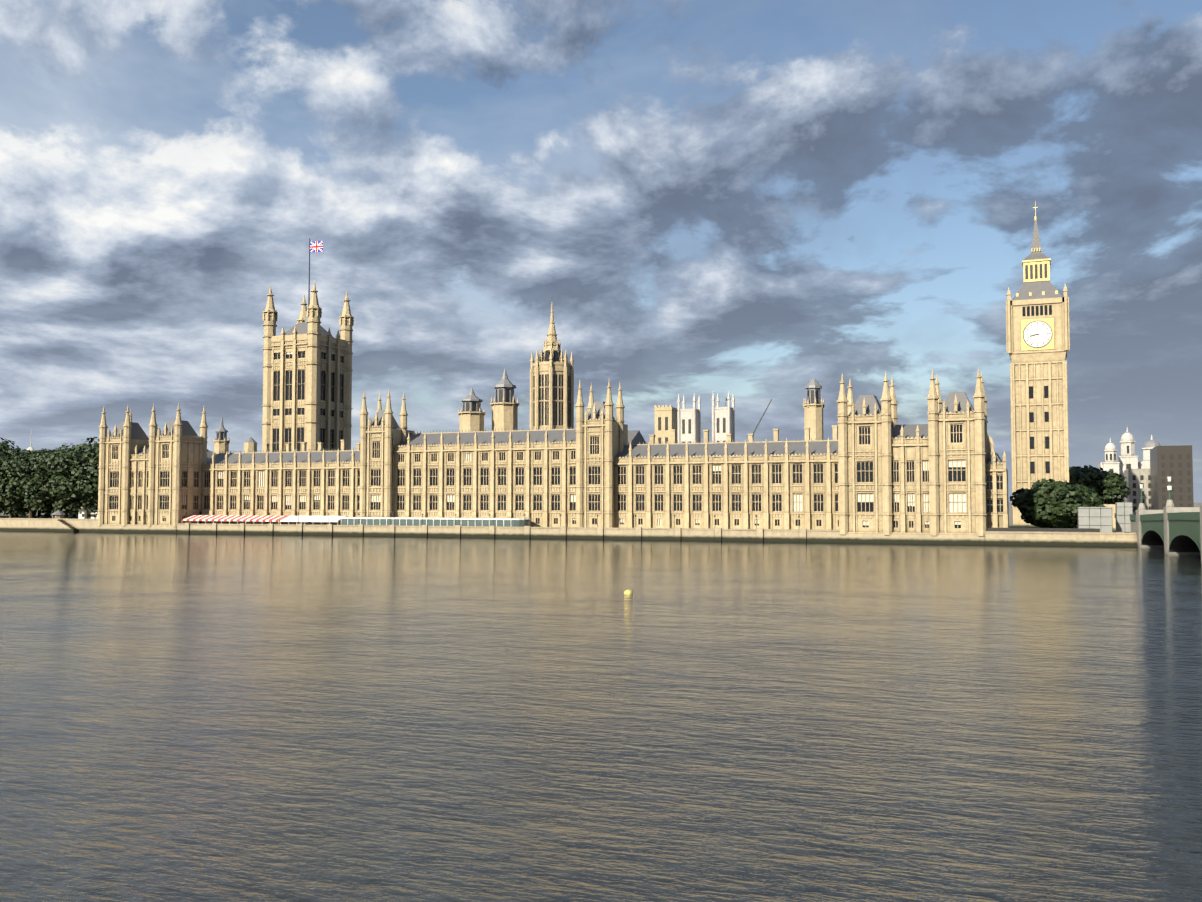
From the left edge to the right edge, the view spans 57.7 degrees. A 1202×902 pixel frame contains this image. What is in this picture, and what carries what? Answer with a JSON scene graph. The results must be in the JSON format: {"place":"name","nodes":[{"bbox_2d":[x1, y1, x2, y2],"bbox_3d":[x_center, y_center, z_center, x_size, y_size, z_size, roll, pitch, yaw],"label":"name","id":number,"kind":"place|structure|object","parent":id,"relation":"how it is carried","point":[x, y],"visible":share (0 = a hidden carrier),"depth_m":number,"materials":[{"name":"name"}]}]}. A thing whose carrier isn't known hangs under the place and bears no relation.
{"place":"outdoors","nodes":[
{"label":"outdoors","id":0,"kind":"place"},
{"bbox_2d":[310,241,322,252],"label":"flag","id":1,"kind":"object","parent":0,"point":[313,248],"depth_m":427.08,"materials":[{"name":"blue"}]},
{"bbox_2d":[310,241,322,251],"bbox_3d":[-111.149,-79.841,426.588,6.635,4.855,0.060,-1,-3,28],"label":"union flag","id":2,"kind":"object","parent":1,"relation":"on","point":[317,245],"depth_m":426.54,"materials":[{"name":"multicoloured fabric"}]},
{"bbox_2d":[0,514,1116,531],"bbox_3d":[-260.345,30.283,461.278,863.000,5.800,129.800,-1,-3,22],"label":"garden ground","id":3,"kind":"structure","parent":0,"point":[1010,526],"depth_m":412.13,"materials":[{"name":"green"}]},
{"bbox_2d":[78,507,531,525],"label":"terrace tents","id":4,"kind":"object","parent":3,"relation":"on","point":[304,519],"visible":0.62,"depth_m":317.06,"materials":[{"name":"white fabric"}]},
{"bbox_2d":[182,515,287,521],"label":"terrace marquee","id":5,"kind":"object","parent":4,"relation":"on","point":[266,518],"visible":0.81,"depth_m":332.71},
{"bbox_2d":[342,519,530,526],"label":"terrace pavilion glazing","id":6,"kind":"structure","parent":4,"relation":"on","point":[509,523],"depth_m":304.07,"materials":[{"name":"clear glass"}]},
{"bbox_2d":[0,437,1130,527],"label":"tree","id":7,"kind":"object","parent":3,"relation":"on","point":[1044,503],"depth_m":360.62,"materials":[{"name":"green plant"}]},
{"bbox_2d":[0,518,1137,546],"bbox_3d":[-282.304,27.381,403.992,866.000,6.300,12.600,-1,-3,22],"label":"river wall","id":8,"kind":"structure","parent":3,"relation":"on","point":[1113,539],"depth_m":283.19,"materials":[{"name":"beige stone"}]},
{"bbox_2d":[52,280,1115,535],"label":"palace building","id":9,"kind":"structure","parent":8,"relation":"on","point":[378,448],"depth_m":315.54,"materials":[{"name":"beige stone"}]},
{"bbox_2d":[163,352,965,524],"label":"windows","id":10,"kind":"structure","parent":9,"relation":"attached to","point":[953,499],"depth_m":258.94,"materials":[{"name":"beige glass"}]},
{"bbox_2d":[110,305,1051,527],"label":"window glass","id":11,"kind":"object","parent":9,"relation":"attached to","point":[697,499],"visible":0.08,"depth_m":309.68,"materials":[{"name":"black glass"}]},
{"bbox_2d":[111,220,1061,468],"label":"palace roofs","id":12,"kind":"structure","parent":9,"relation":"on","point":[1036,288],"depth_m":312.66,"materials":[{"name":"grey metal"}]},
{"bbox_2d":[51,311,1160,514],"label":"turret roofs","id":13,"kind":"structure","parent":9,"relation":"on","point":[504,383],"depth_m":358.30,"materials":[{"name":"grey"}]},
{"bbox_2d":[1016,203,1057,350],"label":"clock tower trim","id":14,"kind":"structure","parent":9,"relation":"on","point":[1026,322],"depth_m":323.24,"materials":[{"name":"gold metal"}]},
{"bbox_2d":[53,238,1200,552],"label":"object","id":15,"kind":"object","parent":3,"relation":"on","point":[1177,542],"visible":0.48,"depth_m":324.14,"materials":[{"name":"black metal"}]},
{"bbox_2d":[1024,321,1051,346],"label":"clock dials","id":16,"kind":"object","parent":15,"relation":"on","point":[1042,331],"visible":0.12,"depth_m":319.69,"materials":[{"name":"white glass"}]},
{"bbox_2d":[1077,502,1132,531],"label":"scaffold sheeting","id":17,"kind":"object","parent":3,"relation":"on","point":[1105,518],"visible":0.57,"depth_m":244.16,"materials":[{"name":"white plastic"}]},
{"bbox_2d":[0,531,1201,901],"bbox_3d":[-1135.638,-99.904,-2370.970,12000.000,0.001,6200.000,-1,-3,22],"label":"river","id":18,"kind":"structure","parent":0,"point":[184,717],"depth_m":49.03,"materials":[{"name":"liquid"}]},
{"bbox_2d":[624,590,632,593],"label":"buoy","id":19,"kind":"object","parent":18,"relation":"in","point":[628,592],"visible":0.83,"depth_m":116.41,"materials":[{"name":"yellow plastic"}]},
{"bbox_2d":[0,503,1201,524],"bbox_3d":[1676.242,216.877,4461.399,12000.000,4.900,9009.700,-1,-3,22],"label":"ground","id":20,"kind":"structure","parent":0,"point":[1011,513],"depth_m":789.16,"materials":[{"name":"grey"}]},
{"bbox_2d":[26,392,1153,501],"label":"white towers","id":21,"kind":"structure","parent":20,"relation":"on","point":[728,414],"depth_m":630.59,"materials":[{"name":"white stone"}]},
{"bbox_2d":[1124,469,1201,563],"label":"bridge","id":22,"kind":"structure","parent":20,"relation":"on","point":[1142,508],"depth_m":234.25,"materials":[{"name":"grey stone"}]},
{"bbox_2d":[1140,477,1171,489],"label":"bridge lamps","id":23,"kind":"object","parent":22,"relation":"attached to","point":[1168,487],"visible":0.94,"depth_m":203.24,"materials":[{"name":"white glass"}]},
{"bbox_2d":[1115,481,1200,551],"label":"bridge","id":24,"kind":"structure","parent":22,"relation":"on","point":[1185,523],"depth_m":196.34,"materials":[{"name":"green metal"}]},
{"bbox_2d":[1150,445,1193,509],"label":"office building","id":25,"kind":"structure","parent":20,"relation":"on","point":[1156,476],"depth_m":377.06,"materials":[{"name":"concrete"}]},
{"bbox_2d":[0,0,1201,502],"label":"sky","id":26,"kind":"structure","parent":0,"point":[756,201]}
]}

